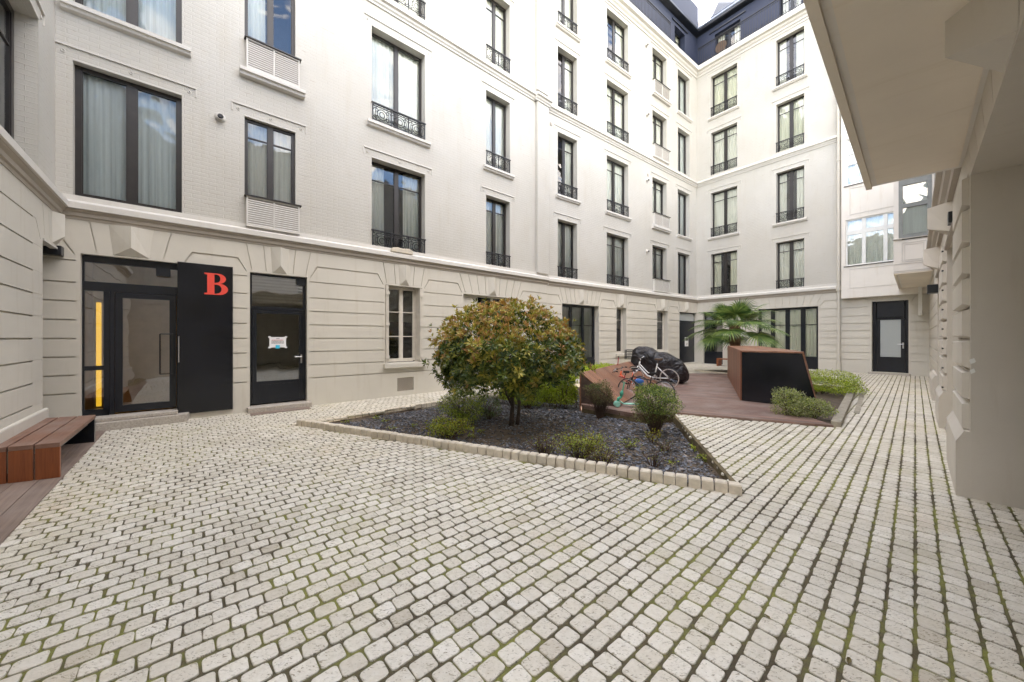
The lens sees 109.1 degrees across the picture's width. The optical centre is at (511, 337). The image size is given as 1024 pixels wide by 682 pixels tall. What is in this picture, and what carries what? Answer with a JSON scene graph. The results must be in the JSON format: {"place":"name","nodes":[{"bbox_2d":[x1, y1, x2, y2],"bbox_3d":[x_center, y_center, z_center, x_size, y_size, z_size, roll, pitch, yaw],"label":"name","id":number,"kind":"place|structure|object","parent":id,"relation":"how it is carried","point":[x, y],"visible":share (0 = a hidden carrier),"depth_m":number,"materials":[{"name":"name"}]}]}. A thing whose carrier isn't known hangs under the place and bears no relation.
{"place":"outdoors","nodes":[
{"label":"outdoors","id":0,"kind":"place"},
{"bbox_2d":[390,247,412,254],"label":"stone block","id":1,"kind":"structure","parent":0,"point":[401,250],"depth_m":9.07,"materials":[{"name":"beige stone"}]},
{"bbox_2d":[0,363,1023,681],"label":"paving","id":2,"kind":"structure","parent":0,"point":[896,665],"depth_m":2.38,"materials":[{"name":"stone"}]},
{"bbox_2d":[250,407,310,415],"bbox_3d":[-4.641,1.460,7.305,1.019,0.040,0.521,0,0,-41],"label":"stone doorstep","id":3,"kind":"object","parent":2,"relation":"on","point":[275,411],"visible":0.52,"depth_m":7.13,"materials":[{"name":"grey stone"}]},
{"bbox_2d":[716,358,726,365],"bbox_3d":[10.635,1.185,17.213,0.410,0.370,1.700,0,0,-37],"label":"bench","id":4,"kind":"object","parent":2,"relation":"on","point":[718,361],"visible":0.41,"depth_m":17.77,"materials":[{"name":"brown wood"}]},
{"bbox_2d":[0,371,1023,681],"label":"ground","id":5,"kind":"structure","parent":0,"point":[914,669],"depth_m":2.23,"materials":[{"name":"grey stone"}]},
{"bbox_2d":[0,0,68,473],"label":"apartment wing","id":6,"kind":"structure","parent":5,"relation":"on","point":[34,202],"depth_m":4.72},
{"bbox_2d":[0,0,45,138],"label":"window","id":7,"kind":"structure","parent":6,"relation":"in","point":[6,10],"depth_m":4.75,"materials":[{"name":"clear glass"}]},
{"bbox_2d":[0,430,105,544],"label":"timber strip","id":8,"kind":"object","parent":5,"relation":"on","point":[20,502],"visible":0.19,"depth_m":3.41,"materials":[{"name":"brown wood"}]},
{"bbox_2d":[0,415,95,483],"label":"bench","id":9,"kind":"object","parent":8,"relation":"on","point":[47,438],"visible":0.95,"depth_m":3.75,"materials":[{"name":"brown wood"}]},
{"bbox_2d":[383,395,498,414],"bbox_3d":[-1.407,1.623,8.641,0.118,0.254,6.762,0,0,41],"label":"kerb footing","id":10,"kind":"object","parent":5,"relation":"on","point":[431,407],"visible":0.09,"depth_m":8.23,"materials":[{"name":"concrete"}]},
{"bbox_2d":[291,391,498,424],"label":"kerb","id":11,"kind":"structure","parent":10,"relation":"on","point":[417,405],"depth_m":7.46,"materials":[{"name":"stone"}]},
{"bbox_2d":[43,0,928,430],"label":"apartment building","id":12,"kind":"structure","parent":5,"relation":"on","point":[237,182],"depth_m":9.62,"materials":[{"name":"paint"}]},
{"bbox_2d":[43,245,63,256],"bbox_3d":[-6.884,-1.310,5.457,0.210,0.140,0.158,0,0,-41],"label":"wall lamp","id":13,"kind":"object","parent":12,"relation":"attached to","point":[59,251],"visible":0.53,"depth_m":5.43,"materials":[{"name":"black metal"}]},
{"bbox_2d":[59,0,190,57],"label":"window","id":14,"kind":"structure","parent":12,"relation":"in","point":[156,22],"depth_m":6.22,"materials":[{"name":"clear glass"}]},
{"bbox_2d":[55,40,196,212],"bbox_3d":[-6.442,-3.364,6.186,1.656,2.337,0.296,0,0,-41],"label":"window","id":15,"kind":"structure","parent":12,"relation":"in","point":[128,135],"depth_m":6.17,"materials":[{"name":"clear glass"}]},
{"bbox_2d":[115,292,175,412],"bbox_3d":[-6.240,0.239,6.231,0.738,1.982,0.150,0,0,-41],"label":"entrance door","id":16,"kind":"structure","parent":12,"relation":"in","point":[119,407],"depth_m":6.20,"materials":[{"name":"black glass"}]},
{"bbox_2d":[232,100,305,203],"bbox_3d":[-4.949,-3.643,7.466,1.268,1.777,0.246,0,0,-41],"label":"window","id":17,"kind":"structure","parent":12,"relation":"in","point":[269,150],"depth_m":7.47,"materials":[{"name":"clear glass"}]},
{"bbox_2d":[245,0,294,55],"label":"window","id":18,"kind":"structure","parent":12,"relation":"in","point":[271,22],"depth_m":7.70,"materials":[{"name":"clear glass"}]},
{"bbox_2d":[252,310,302,403],"bbox_3d":[-4.816,0.381,7.531,0.892,1.878,0.120,0,0,-41],"label":"glazed door","id":19,"kind":"structure","parent":12,"relation":"in","point":[291,389],"depth_m":7.49,"materials":[{"name":"black glass"}]},
{"bbox_2d":[268,336,286,347],"bbox_3d":[-4.839,0.094,7.540,0.334,0.251,0.009,0,0,-42],"label":"paper notice","id":20,"kind":"object","parent":19,"relation":"attached to","point":[277,342],"visible":1,"depth_m":7.54,"materials":[{"name":"white paper"}]},
{"bbox_2d":[363,145,431,253],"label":"window","id":21,"kind":"structure","parent":12,"relation":"in","point":[396,194],"depth_m":9.62,"materials":[{"name":"clear glass"}]},
{"bbox_2d":[363,11,431,148],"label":"window","id":22,"kind":"structure","parent":12,"relation":"in","point":[396,73],"depth_m":9.34,"materials":[{"name":"clear glass"}]},
{"bbox_2d":[383,285,425,368],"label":"window","id":23,"kind":"structure","parent":12,"relation":"in","point":[403,306],"depth_m":9.55,"materials":[{"name":"glass"}]},
{"bbox_2d":[394,0,425,18],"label":"window","id":24,"kind":"structure","parent":12,"relation":"in","point":[414,6],"depth_m":9.62,"materials":[{"name":"clear glass"}]},
{"bbox_2d":[476,296,505,351],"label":"window","id":25,"kind":"structure","parent":12,"relation":"in","point":[479,298],"depth_m":12.03,"materials":[{"name":"black glass"}]},
{"bbox_2d":[481,186,514,267],"bbox_3d":[-0.528,-3.333,11.436,1.349,2.397,0.389,0,0,-41],"label":"window","id":26,"kind":"structure","parent":12,"relation":"in","point":[496,255],"depth_m":11.52,"materials":[{"name":"clear glass"}]},
{"bbox_2d":[481,79,514,180],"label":"window","id":27,"kind":"structure","parent":12,"relation":"in","point":[496,159],"depth_m":11.52,"materials":[{"name":"clear glass"}]},
{"bbox_2d":[486,0,514,72],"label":"window","id":28,"kind":"structure","parent":12,"relation":"in","point":[495,14],"depth_m":11.52,"materials":[{"name":"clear glass"}]},
{"bbox_2d":[554,123,580,204],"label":"window","id":29,"kind":"structure","parent":12,"relation":"in","point":[565,187],"depth_m":13.82,"materials":[{"name":"clear glass"}]},
{"bbox_2d":[554,37,580,114],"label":"window","id":30,"kind":"structure","parent":12,"relation":"in","point":[565,101],"depth_m":13.94,"materials":[{"name":"clear glass"}]},
{"bbox_2d":[555,212,580,278],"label":"window","id":31,"kind":"structure","parent":12,"relation":"in","point":[565,268],"depth_m":13.76,"materials":[{"name":"clear glass"}]},
{"bbox_2d":[555,0,580,42],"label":"window","id":32,"kind":"structure","parent":12,"relation":"in","point":[565,23],"depth_m":13.69,"materials":[{"name":"clear glass"}]},
{"bbox_2d":[562,304,594,359],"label":"window","id":33,"kind":"structure","parent":12,"relation":"in","point":[585,315],"depth_m":14.37,"materials":[{"name":"clear glass"}]},
{"bbox_2d":[604,226,629,285],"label":"window","id":34,"kind":"structure","parent":12,"relation":"in","point":[615,245],"depth_m":15.59,"materials":[{"name":"clear glass"}]},
{"bbox_2d":[604,71,630,142],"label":"window","id":35,"kind":"structure","parent":12,"relation":"in","point":[615,100],"depth_m":15.59,"materials":[{"name":"clear glass"}]},
{"bbox_2d":[604,148,631,221],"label":"window","id":36,"kind":"structure","parent":12,"relation":"in","point":[615,172],"depth_m":15.56,"materials":[{"name":"clear glass"}]},
{"bbox_2d":[604,0,631,78],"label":"window","id":37,"kind":"structure","parent":12,"relation":"in","point":[615,33],"depth_m":15.69,"materials":[{"name":"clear glass"}]},
{"bbox_2d":[615,308,629,356],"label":"window","id":38,"kind":"structure","parent":12,"relation":"in","point":[619,310],"depth_m":15.80,"materials":[{"name":"white paint"}]},
{"bbox_2d":[650,239,667,278],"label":"window","id":39,"kind":"structure","parent":12,"relation":"in","point":[657,254],"depth_m":17.74,"materials":[{"name":"clear glass"}]},
{"bbox_2d":[650,171,668,213],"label":"window","id":40,"kind":"structure","parent":12,"relation":"in","point":[657,188],"depth_m":17.70,"materials":[{"name":"clear glass"}]},
{"bbox_2d":[650,103,668,146],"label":"window","id":41,"kind":"structure","parent":12,"relation":"in","point":[657,125],"depth_m":17.72,"materials":[{"name":"clear glass"}]},
{"bbox_2d":[650,40,668,82],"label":"window","id":42,"kind":"structure","parent":12,"relation":"in","point":[657,65],"depth_m":17.69,"materials":[{"name":"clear glass"}]},
{"bbox_2d":[657,311,670,352],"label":"window","id":43,"kind":"structure","parent":12,"relation":"in","point":[660,314],"depth_m":17.86,"materials":[{"name":"glass"}]},
{"bbox_2d":[675,34,679,47],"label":"window","id":44,"kind":"structure","parent":12,"relation":"in","point":[677,39],"depth_m":19.50,"materials":[{"name":"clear glass"}]},
{"bbox_2d":[676,247,691,294],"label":"window","id":45,"kind":"structure","parent":12,"relation":"in","point":[681,258],"depth_m":19.18,"materials":[{"name":"clear glass"}]},
{"bbox_2d":[676,121,691,174],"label":"window","id":46,"kind":"structure","parent":12,"relation":"in","point":[681,138],"depth_m":19.12,"materials":[{"name":"clear glass"}]},
{"bbox_2d":[676,63,692,122],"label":"window","id":47,"kind":"structure","parent":12,"relation":"in","point":[681,111],"depth_m":19.09,"materials":[{"name":"clear glass"}]},
{"bbox_2d":[677,184,692,241],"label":"window","id":48,"kind":"structure","parent":12,"relation":"in","point":[681,234],"depth_m":19.14,"materials":[{"name":"clear glass"}]},
{"bbox_2d":[679,312,694,362],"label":"black door","id":49,"kind":"structure","parent":12,"relation":"in","point":[686,355],"depth_m":19.01,"materials":[{"name":"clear glass"}]},
{"bbox_2d":[704,312,722,353],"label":"window","id":50,"kind":"structure","parent":12,"relation":"in","point":[717,349],"depth_m":19.58,"materials":[{"name":"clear glass"}]},
{"bbox_2d":[715,40,726,52],"bbox_3d":[10.660,-14.870,18.625,0.040,0.555,0.555,0,0,-37],"label":"wicker chair","id":51,"kind":"object","parent":12,"relation":"on","point":[718,47],"visible":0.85,"depth_m":18.63,"materials":[{"name":"wicker"}]},
{"bbox_2d":[707,180,741,240],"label":"window","id":52,"kind":"structure","parent":12,"relation":"in","point":[724,202],"depth_m":18.53,"materials":[{"name":"clear glass"}]},
{"bbox_2d":[708,116,741,174],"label":"window","id":53,"kind":"structure","parent":12,"relation":"in","point":[724,141],"depth_m":18.54,"materials":[{"name":"clear glass"}]},
{"bbox_2d":[708,56,741,121],"bbox_3d":[10.773,-12.476,18.475,0.461,2.492,1.639,0,0,-37],"label":"window","id":54,"kind":"structure","parent":12,"relation":"in","point":[725,84],"depth_m":18.53,"materials":[{"name":"clear glass"}]},
{"bbox_2d":[709,245,741,294],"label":"window","id":55,"kind":"structure","parent":12,"relation":"in","point":[724,264],"depth_m":18.81,"materials":[{"name":"clear glass"}]},
{"bbox_2d":[717,24,738,53],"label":"window","id":56,"kind":"structure","parent":12,"relation":"in","point":[728,36],"depth_m":18.98,"materials":[{"name":"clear glass"}]},
{"bbox_2d":[759,306,817,358],"bbox_3d":[12.415,-0.205,16.409,0.164,2.300,2.281,0,0,-37],"label":"window","id":57,"kind":"structure","parent":12,"relation":"in","point":[801,323],"depth_m":16.21,"materials":[{"name":"clear glass"}]},
{"bbox_2d":[771,232,809,288],"bbox_3d":[12.454,-3.333,16.283,0.389,2.397,1.428,0,0,-37],"label":"window","id":58,"kind":"structure","parent":12,"relation":"in","point":[791,253],"depth_m":16.31,"materials":[{"name":"clear glass"}]},
{"bbox_2d":[771,158,809,227],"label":"window","id":59,"kind":"structure","parent":12,"relation":"in","point":[790,183],"depth_m":16.36,"materials":[{"name":"clear glass"}]},
{"bbox_2d":[771,85,809,151],"bbox_3d":[12.454,-9.598,16.282,0.388,2.407,1.428,0,0,-37],"label":"window","id":60,"kind":"structure","parent":12,"relation":"in","point":[790,114],"depth_m":16.31,"materials":[{"name":"clear glass"}]},
{"bbox_2d":[772,18,809,91],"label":"window","id":61,"kind":"structure","parent":12,"relation":"in","point":[791,49],"depth_m":16.31,"materials":[{"name":"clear glass"}]},
{"bbox_2d":[781,0,801,15],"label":"window","id":62,"kind":"structure","parent":12,"relation":"in","point":[784,3],"depth_m":17.08,"materials":[{"name":"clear glass"}]},
{"bbox_2d":[841,116,926,314],"bbox_3d":[14.024,-6.005,13.595,0.379,10.410,2.606,0,0,-37],"label":"glazed bay","id":63,"kind":"object","parent":12,"relation":"attached to","point":[866,243],"visible":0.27,"depth_m":14.06,"materials":[{"name":"white paint"}]},
{"bbox_2d":[845,139,863,186],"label":"window","id":64,"kind":"structure","parent":63,"relation":"in","point":[853,176],"depth_m":14.43,"materials":[{"name":"glass"}]},
{"bbox_2d":[845,212,922,266],"bbox_3d":[13.907,-3.729,13.694,0.210,1.855,2.148,0,0,-37],"label":"window","id":65,"kind":"structure","parent":63,"relation":"in","point":[869,239],"depth_m":14.02,"materials":[{"name":"glass"}]},
{"bbox_2d":[876,319,904,371],"bbox_3d":[14.266,0.288,13.755,0.122,1.984,0.765,0,0,-37],"label":"frosted door","id":66,"kind":"structure","parent":12,"relation":"in","point":[890,333],"depth_m":13.77,"materials":[{"name":"black glass"}]},
{"bbox_2d":[296,419,741,495],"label":"kerb","id":67,"kind":"structure","parent":5,"relation":"on","point":[694,481],"depth_m":4.19,"materials":[{"name":"stone"}]},
{"bbox_2d":[582,406,639,421],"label":"kerb","id":68,"kind":"structure","parent":5,"relation":"on","point":[626,417],"depth_m":7.13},
{"bbox_2d":[640,414,672,422],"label":"kerb","id":69,"kind":"structure","parent":5,"relation":"on","point":[669,420],"depth_m":6.80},
{"bbox_2d":[582,373,833,427],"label":"deck","id":70,"kind":"structure","parent":5,"relation":"on","point":[714,395],"depth_m":7.57,"materials":[{"name":"brown wood"}]},
{"bbox_2d":[580,361,656,410],"bbox_3d":[2.968,1.200,9.568,0.855,0.900,4.423,0,0,31],"label":"timber wedge","id":71,"kind":"object","parent":70,"relation":"on","point":[610,376],"visible":0.62,"depth_m":8.46,"materials":[{"name":"brown wood"}]},
{"bbox_2d":[613,368,631,385],"bbox_3d":[2.770,1.104,9.344,0.911,0.597,0.322,0,7,17],"label":"child bicycle","id":72,"kind":"object","parent":70,"relation":"on","point":[614,371],"visible":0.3,"depth_m":9.29,"materials":[{"name":"metal"}]},
{"bbox_2d":[635,376,643,385],"bbox_3d":[3.146,1.073,9.038,0.250,0.254,0.150,0,0,0],"label":"bag","id":73,"kind":"object","parent":72,"relation":"hanging from","point":[639,380],"visible":0.56,"depth_m":8.98,"materials":[{"name":"blue fabric"}]},
{"bbox_2d":[613,381,638,406],"bbox_3d":[2.419,1.153,7.434,0.681,0.514,0.360,0,0,0],"label":"kick scooter","id":74,"kind":"object","parent":70,"relation":"on","point":[617,403],"visible":0.77,"depth_m":7.41,"materials":[{"name":"green paint"}]},
{"bbox_2d":[620,366,647,386],"bbox_3d":[3.040,1.073,9.506,1.021,0.654,0.331,0,-6,1],"label":"child bicycle","id":75,"kind":"object","parent":70,"relation":"on","point":[621,368],"visible":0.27,"depth_m":9.50,"materials":[{"name":"metal"}]},
{"bbox_2d":[618,370,674,399],"bbox_3d":[2.953,1.062,8.089,1.281,0.687,0.331,0,-3,41],"label":"bicycle","id":76,"kind":"object","parent":70,"relation":"on","point":[630,379],"visible":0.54,"depth_m":8.17,"materials":[{"name":"metal"}]},
{"bbox_2d":[630,356,679,387],"bbox_3d":[4.013,0.968,10.463,1.538,0.848,0.427,0,4,41],"label":"bicycle","id":77,"kind":"object","parent":70,"relation":"on","point":[661,371],"visible":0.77,"depth_m":10.30,"materials":[{"name":"white paint"}]},
{"bbox_2d":[624,346,688,382],"bbox_3d":[4.514,0.827,11.430,1.867,1.120,0.685,0,0,30],"label":"covered motorbike","id":78,"kind":"object","parent":70,"relation":"on","point":[649,363],"visible":0.64,"depth_m":11.17,"materials":[{"name":"plastic"}]},
{"bbox_2d":[727,346,818,409],"bbox_3d":[6.848,0.840,10.077,1.281,1.130,6.020,0,0,28],"label":"timber enclosure","id":79,"kind":"object","parent":70,"relation":"on","point":[756,373],"visible":0.98,"depth_m":7.79,"materials":[{"name":"orange wood"}]},
{"bbox_2d":[673,415,742,490],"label":"kerb","id":80,"kind":"structure","parent":5,"relation":"on","point":[701,449],"depth_m":4.79,"materials":[{"name":"stone"}]},
{"bbox_2d":[694,370,726,373],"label":"kerb","id":81,"kind":"structure","parent":5,"relation":"on","point":[710,371],"depth_m":14.52,"materials":[{"name":"stone"}]},
{"bbox_2d":[831,384,857,427],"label":"kerb slab","id":82,"kind":"structure","parent":5,"relation":"on","point":[838,419],"depth_m":6.76,"materials":[{"name":"concrete"}]},
{"bbox_2d":[854,387,865,413],"bbox_3d":[8.256,1.444,8.624,4.917,0.112,0.080,0,0,-45],"label":"drain channel","id":83,"kind":"object","parent":5,"relation":"on","point":[859,404],"visible":0.57,"depth_m":7.83,"materials":[{"name":"stone"}]},
{"bbox_2d":[803,0,1023,508],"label":"courtyard wing","id":84,"kind":"structure","parent":5,"relation":"on","point":[929,95],"depth_m":3.15,"materials":[{"name":"white paint"}]},
{"bbox_2d":[927,284,937,293],"bbox_3d":[9.184,-1.060,7.967,0.320,0.180,0.158,0,0,-42],"label":"wall lamp","id":85,"kind":"object","parent":84,"relation":"attached to","point":[932,289],"visible":1,"depth_m":7.86,"materials":[{"name":"black metal"}]},
{"bbox_2d":[947,211,952,225],"bbox_3d":[5.518,-1.500,4.582,0.200,0.140,0.058,0,0,-42],"label":"wall lamp","id":86,"kind":"object","parent":84,"relation":"attached to","point":[949,217],"visible":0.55,"depth_m":4.53,"materials":[{"name":"black metal"}]},
{"bbox_2d":[327,387,724,486],"bbox_3d":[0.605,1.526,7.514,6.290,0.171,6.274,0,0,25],"label":"slate gravel","id":87,"kind":"structure","parent":0,"point":[576,413],"depth_m":6.22,"materials":[{"name":"grey gravel"}]},
{"bbox_2d":[422,413,476,437],"bbox_3d":[-0.946,1.379,5.620,0.858,0.397,0.598,0,0,0],"label":"shrub","id":88,"kind":"object","parent":87,"relation":"on","point":[443,427],"visible":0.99,"depth_m":5.56,"materials":[{"name":"green plant"}]},
{"bbox_2d":[436,384,486,423],"bbox_3d":[-0.915,1.205,6.649,0.946,0.768,0.807,0,0,0],"label":"spirea shrub","id":89,"kind":"object","parent":87,"relation":"on","point":[465,407],"visible":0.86,"depth_m":6.54,"materials":[{"name":"green plant"}]},
{"bbox_2d":[477,392,502,418],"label":"box shrub","id":90,"kind":"object","parent":87,"relation":"on","point":[487,412],"visible":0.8,"depth_m":7.04,"materials":[{"name":"green plant"}]},
{"bbox_2d":[422,295,595,425],"bbox_3d":[-0.091,0.426,6.554,3.071,2.420,2.957,0,0,0],"label":"evergreen tree","id":91,"kind":"object","parent":87,"relation":"on","point":[463,357],"visible":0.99,"depth_m":5.74,"materials":[{"name":"green plant"}]},
{"bbox_2d":[509,384,544,407],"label":"spirea shrub","id":92,"kind":"object","parent":87,"relation":"on","point":[528,403],"visible":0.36,"depth_m":8.20,"materials":[{"name":"green plant"}]},
{"bbox_2d":[523,430,561,455],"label":"sparse shrub","id":93,"kind":"object","parent":87,"relation":"on","point":[545,449],"visible":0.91,"depth_m":4.69,"materials":[{"name":"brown plant"}]},
{"bbox_2d":[497,362,614,407],"bbox_3d":[1.504,1.151,10.085,2.046,0.843,4.456,0,0,30],"label":"clipped hedge","id":94,"kind":"object","parent":87,"relation":"on","point":[564,391],"visible":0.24,"depth_m":8.19,"materials":[{"name":"green plant"}]},
{"bbox_2d":[552,423,609,458],"bbox_3d":[0.881,1.322,4.611,0.738,0.472,0.582,0,0,7],"label":"sparse shrub","id":95,"kind":"object","parent":87,"relation":"on","point":[585,440],"visible":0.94,"depth_m":4.54,"materials":[{"name":"green plant"}]},
{"bbox_2d":[582,379,614,418],"bbox_3d":[1.730,1.209,7.160,0.632,0.821,0.619,0,0,-19],"label":"brown shrub","id":96,"kind":"object","parent":87,"relation":"on","point":[599,409],"visible":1,"depth_m":7.11,"materials":[{"name":"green plant"}]},
{"bbox_2d":[584,442,624,464],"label":"sparse shrub","id":97,"kind":"object","parent":87,"relation":"on","point":[602,458],"visible":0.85,"depth_m":4.26,"materials":[{"name":"green plant"}]},
{"bbox_2d":[618,436,641,447],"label":"sparse shrub","id":98,"kind":"object","parent":87,"relation":"on","point":[629,444],"visible":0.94,"depth_m":5.09,"materials":[{"name":"green plant"}]},
{"bbox_2d":[640,444,665,466],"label":"sparse shrub","id":99,"kind":"object","parent":87,"relation":"on","point":[654,458],"visible":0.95,"depth_m":4.36,"materials":[{"name":"green plant"}]},
{"bbox_2d":[644,428,662,443],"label":"weed","id":100,"kind":"object","parent":87,"relation":"on","point":[653,435],"visible":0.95,"depth_m":5.42,"materials":[{"name":"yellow plant"}]},
{"bbox_2d":[631,383,685,434],"bbox_3d":[2.376,1.177,5.957,0.804,0.878,0.759,0,0,39],"label":"box shrub","id":101,"kind":"object","parent":87,"relation":"on","point":[654,420],"visible":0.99,"depth_m":5.86,"materials":[{"name":"green plant"}]},
{"bbox_2d":[654,438,672,451],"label":"sparse shrub","id":102,"kind":"object","parent":87,"relation":"on","point":[662,446],"visible":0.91,"depth_m":5.02,"materials":[{"name":"brown plant"}]},
{"bbox_2d":[665,458,678,466],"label":"weed","id":103,"kind":"object","parent":87,"relation":"on","point":[671,463],"visible":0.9,"depth_m":4.46,"materials":[{"name":"green plant"}]},
{"bbox_2d":[693,454,704,460],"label":"weed","id":104,"kind":"object","parent":87,"relation":"on","point":[700,456],"visible":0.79,"depth_m":4.65,"materials":[{"name":"green plant"}]},
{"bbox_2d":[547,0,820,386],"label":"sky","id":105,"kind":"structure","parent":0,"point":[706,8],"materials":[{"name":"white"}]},
{"bbox_2d":[706,370,726,372],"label":"soil","id":106,"kind":"structure","parent":0,"point":[724,371],"depth_m":15.23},
{"bbox_2d":[684,296,790,350],"bbox_3d":[8.713,-0.094,14.210,3.657,3.024,3.712,0,0,0],"label":"fan palm","id":107,"kind":"object","parent":106,"relation":"on","point":[744,313],"visible":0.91,"depth_m":13.75,"materials":[{"name":"green plant"}]},
{"bbox_2d":[796,384,844,423],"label":"soil","id":108,"kind":"structure","parent":0,"point":[836,400],"depth_m":8.43,"materials":[{"name":"brown soil"}]},
{"bbox_2d":[769,386,809,415],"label":"variegated shrub","id":109,"kind":"object","parent":108,"relation":"on","point":[780,398],"visible":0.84,"depth_m":6.65,"materials":[{"name":"green plant"}]},
{"bbox_2d":[784,396,838,418],"bbox_3d":[5.336,1.264,6.531,0.844,0.474,0.658,0,0,0],"label":"variegated shrub","id":110,"kind":"object","parent":108,"relation":"on","point":[813,412],"visible":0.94,"depth_m":6.43,"materials":[{"name":"green plant"}]},
{"bbox_2d":[809,368,871,395],"bbox_3d":[7.885,1.144,9.550,1.750,0.675,2.412,0,0,-30],"label":"yellow green shrub","id":111,"kind":"object","parent":108,"relation":"on","point":[846,386],"visible":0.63,"depth_m":9.02,"materials":[{"name":"green plant"}]}
]}

